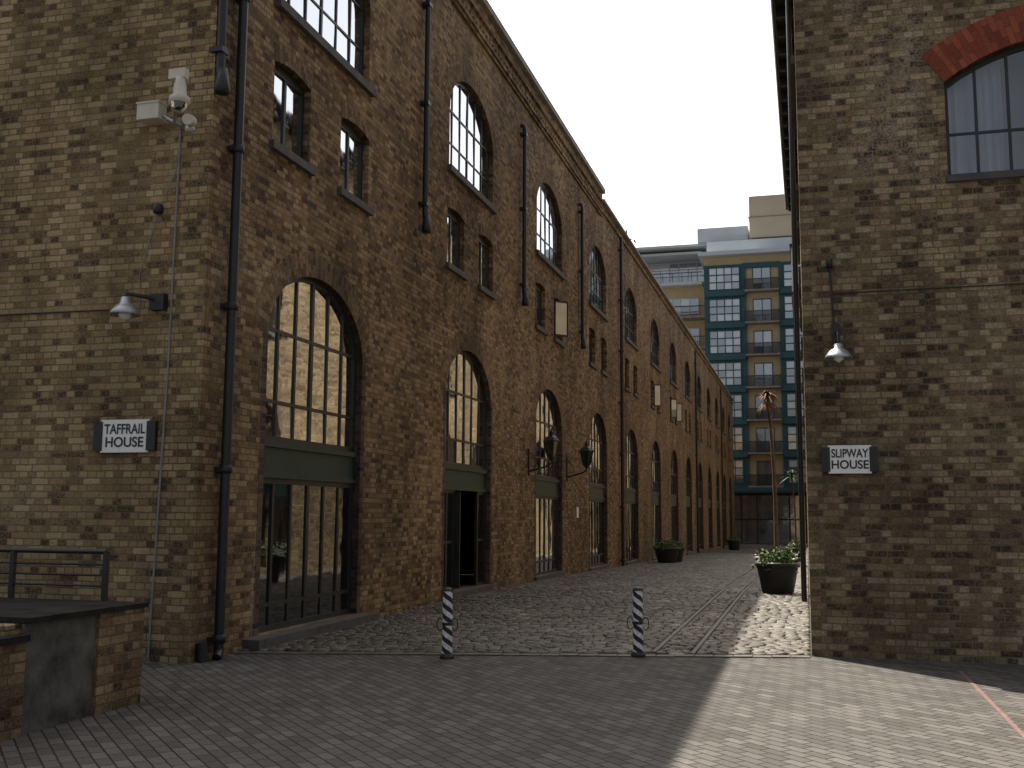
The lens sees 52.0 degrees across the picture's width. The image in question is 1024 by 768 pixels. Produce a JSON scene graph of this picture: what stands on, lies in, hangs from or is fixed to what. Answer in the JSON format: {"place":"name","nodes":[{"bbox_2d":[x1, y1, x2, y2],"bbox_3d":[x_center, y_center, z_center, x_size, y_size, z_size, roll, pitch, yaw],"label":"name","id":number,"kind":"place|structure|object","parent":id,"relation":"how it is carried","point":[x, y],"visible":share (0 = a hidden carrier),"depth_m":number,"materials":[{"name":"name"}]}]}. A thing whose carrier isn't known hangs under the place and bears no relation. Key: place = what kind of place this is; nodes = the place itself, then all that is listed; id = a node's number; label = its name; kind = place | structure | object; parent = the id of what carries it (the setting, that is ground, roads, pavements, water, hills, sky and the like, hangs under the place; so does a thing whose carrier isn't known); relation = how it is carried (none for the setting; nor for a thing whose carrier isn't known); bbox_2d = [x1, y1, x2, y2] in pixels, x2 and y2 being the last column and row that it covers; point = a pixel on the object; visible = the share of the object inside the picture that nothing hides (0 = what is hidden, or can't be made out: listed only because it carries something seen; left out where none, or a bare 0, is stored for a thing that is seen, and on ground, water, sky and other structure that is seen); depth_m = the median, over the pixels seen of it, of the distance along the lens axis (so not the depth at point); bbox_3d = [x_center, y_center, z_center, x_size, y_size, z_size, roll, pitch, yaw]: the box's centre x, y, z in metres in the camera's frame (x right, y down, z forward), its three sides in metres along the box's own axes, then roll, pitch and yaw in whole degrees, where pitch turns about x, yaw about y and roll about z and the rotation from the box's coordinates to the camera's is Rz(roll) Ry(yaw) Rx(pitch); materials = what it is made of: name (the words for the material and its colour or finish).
{"place":"outdoors","nodes":[
{"label":"outdoors","id":0,"kind":"place"},
{"bbox_2d":[0,654,1023,767],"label":"block paving","id":1,"kind":"structure","parent":0,"point":[308,711],"depth_m":8.27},
{"bbox_2d":[0,597,148,741],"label":"masonry","id":2,"kind":"object","parent":1,"relation":"on","point":[64,660],"visible":1,"depth_m":8.01,"materials":[{"name":"brick"}]},
{"bbox_2d":[0,547,109,600],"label":"railing","id":3,"kind":"object","parent":2,"relation":"on","point":[12,572],"visible":1,"depth_m":9.12,"materials":[{"name":"black metal"}]},
{"bbox_2d":[436,587,457,658],"bbox_3d":[-0.710,2.624,11.539,0.170,0.775,0.195,5,-8,-33],"label":"bollard","id":4,"kind":"object","parent":1,"relation":"on","point":[447,627],"visible":1,"depth_m":11.50,"materials":[{"name":"black metal"}]},
{"bbox_2d":[959,671,1023,737],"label":"painted line","id":5,"kind":"object","parent":1,"relation":"on","point":[999,710],"visible":1,"depth_m":8.81,"materials":[{"name":"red paint"}]},
{"bbox_2d":[231,544,814,657],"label":"cobbled street","id":6,"kind":"structure","parent":0,"point":[718,603],"depth_m":15.45,"materials":[{"name":"stone"}]},
{"bbox_2d":[627,587,648,657],"bbox_3d":[1.412,2.665,11.774,0.195,0.775,0.170,4,-8,-25],"label":"bollard","id":7,"kind":"object","parent":6,"relation":"on","point":[637,628],"visible":1,"depth_m":11.73,"materials":[{"name":"black metal"}]},
{"bbox_2d":[653,539,682,562],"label":"flower planter","id":8,"kind":"object","parent":6,"relation":"on","point":[666,551],"visible":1,"depth_m":40.59,"materials":[{"name":"black plastic"}]},
{"bbox_2d":[668,539,687,561],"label":"flower planter","id":9,"kind":"object","parent":6,"relation":"on","point":[680,555],"visible":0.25,"depth_m":42.14,"materials":[{"name":"black plastic"}]},
{"bbox_2d":[726,536,742,549],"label":"flower planter","id":10,"kind":"object","parent":6,"relation":"on","point":[734,543],"visible":0.99,"depth_m":73.41,"materials":[{"name":"black plastic"}]},
{"bbox_2d":[751,545,807,593],"bbox_3d":[5.331,3.682,20.964,1.104,0.988,1.089,-2,-7,16],"label":"flower planter","id":11,"kind":"object","parent":6,"relation":"on","point":[779,576],"visible":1,"depth_m":20.67,"materials":[{"name":"black plastic"}]},
{"bbox_2d":[753,390,779,562],"bbox_3d":[5.204,1.886,21.242,0.579,3.664,0.596,-2,-7,16],"label":"palm tree","id":12,"kind":"object","parent":11,"relation":"in","point":[768,405],"visible":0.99,"depth_m":21.25,"materials":[{"name":"bark"},{"name":"dry brown leaf"}]},
{"bbox_2d":[785,540,806,560],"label":"flower planter","id":13,"kind":"object","parent":6,"relation":"on","point":[792,546],"visible":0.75,"depth_m":44.21,"materials":[{"name":"green plant"}]},
{"bbox_2d":[780,470,797,545],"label":"palm tree","id":14,"kind":"object","parent":13,"relation":"in","point":[791,473],"visible":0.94,"depth_m":44.63,"materials":[{"name":"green plant"}]},
{"bbox_2d":[488,0,783,247],"label":"sky","id":15,"kind":"structure","parent":0,"point":[672,105],"materials":[{"name":"white"}]},
{"bbox_2d":[460,543,1014,664],"bbox_3d":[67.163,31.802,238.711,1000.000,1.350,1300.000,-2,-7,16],"label":"ground","id":16,"kind":"structure","parent":0,"point":[466,563],"depth_m":33.14,"materials":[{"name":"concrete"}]},
{"bbox_2d":[0,0,734,663],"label":"brick warehouse","id":17,"kind":"structure","parent":16,"relation":"on","point":[386,258],"depth_m":14.23,"materials":[{"name":"brick"}]},
{"bbox_2d":[92,419,157,452],"bbox_3d":[-4.235,0.570,11.500,0.780,0.360,0.055,-2,-7,16],"label":"house name sign","id":18,"kind":"object","parent":17,"relation":"attached to","point":[126,435],"visible":1,"depth_m":11.48,"materials":[{"name":"white metal"}]},
{"bbox_2d":[109,291,167,319],"bbox_3d":[-4.084,-0.841,11.425,0.329,0.335,0.599,-5,-9,38],"label":"wall lamp","id":19,"kind":"object","parent":17,"relation":"attached to","point":[124,309],"visible":1,"depth_m":11.37,"materials":[{"name":"metal"}]},
{"bbox_2d":[136,67,196,133],"bbox_3d":[-3.788,-3.065,11.655,1.000,0.660,0.397,-6,-9,43],"label":"security camera","id":20,"kind":"object","parent":17,"relation":"attached to","point":[152,112],"visible":1,"depth_m":11.42,"materials":[{"name":"beige plastic"}]},
{"bbox_2d":[454,492,460,588],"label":"open door","id":21,"kind":"structure","parent":17,"relation":"in","point":[457,494],"depth_m":19.63,"materials":[{"name":"paint"}]},
{"bbox_2d":[258,0,730,632],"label":"window frames","id":22,"kind":"structure","parent":17,"relation":"in","point":[287,461],"depth_m":15.44,"materials":[{"name":"paint"}]},
{"bbox_2d":[258,0,730,626],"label":"window panes","id":23,"kind":"structure","parent":17,"relation":"in","point":[287,313],"depth_m":14.91,"materials":[{"name":"clear glass"}]},
{"bbox_2d":[528,427,559,475],"bbox_3d":[0.754,1.577,24.594,0.756,1.130,0.355,-2,-7,16],"label":"wall lantern","id":24,"kind":"object","parent":17,"relation":"attached to","point":[551,441],"depth_m":24.50,"materials":[{"name":"black metal"}]},
{"bbox_2d":[566,439,593,480],"bbox_3d":[1.856,2.062,28.514,0.756,1.130,0.355,-2,-7,16],"label":"wall lantern","id":25,"kind":"object","parent":17,"relation":"attached to","point":[586,451],"depth_m":28.42,"materials":[{"name":"black metal"}]},
{"bbox_2d":[636,194,791,486],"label":"walls","id":26,"kind":"structure","parent":16,"relation":"on","point":[766,236],"depth_m":106.27,"materials":[{"name":"stone"}]},
{"bbox_2d":[647,261,807,544],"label":"frames and railings","id":27,"kind":"structure","parent":16,"relation":"on","point":[733,357],"depth_m":103.18,"materials":[{"name":"teal metal"}]},
{"bbox_2d":[648,263,807,543],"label":"window panes","id":28,"kind":"object","parent":27,"relation":"attached to","point":[765,527],"visible":0.31,"depth_m":103.38,"materials":[{"name":"grey"}]},
{"bbox_2d":[770,0,1023,664],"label":"brick warehouse","id":29,"kind":"structure","parent":16,"relation":"on","point":[901,124],"depth_m":12.05,"materials":[{"name":"brick"}]},
{"bbox_2d":[785,0,806,601],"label":"drainpipe","id":30,"kind":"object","parent":29,"relation":"in","point":[794,249],"depth_m":19.58,"materials":[{"name":"black metal"}]},
{"bbox_2d":[825,323,852,362],"bbox_3d":[3.720,-0.480,11.987,0.310,0.500,0.474,-2,-7,16],"label":"wall lamp","id":31,"kind":"object","parent":29,"relation":"attached to","point":[838,352],"visible":1,"depth_m":11.87,"materials":[{"name":"metal"}]},
{"bbox_2d":[821,445,877,473],"bbox_3d":[3.860,0.862,12.002,0.610,0.320,0.055,-2,-7,16],"label":"house name sign","id":32,"kind":"object","parent":29,"relation":"attached to","point":[849,458],"visible":1,"depth_m":11.98,"materials":[{"name":"white metal"}]},
{"bbox_2d":[944,45,1023,174],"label":"window frames","id":33,"kind":"structure","parent":29,"relation":"in","point":[1004,54],"depth_m":12.22,"materials":[{"name":"paint"}]}
]}

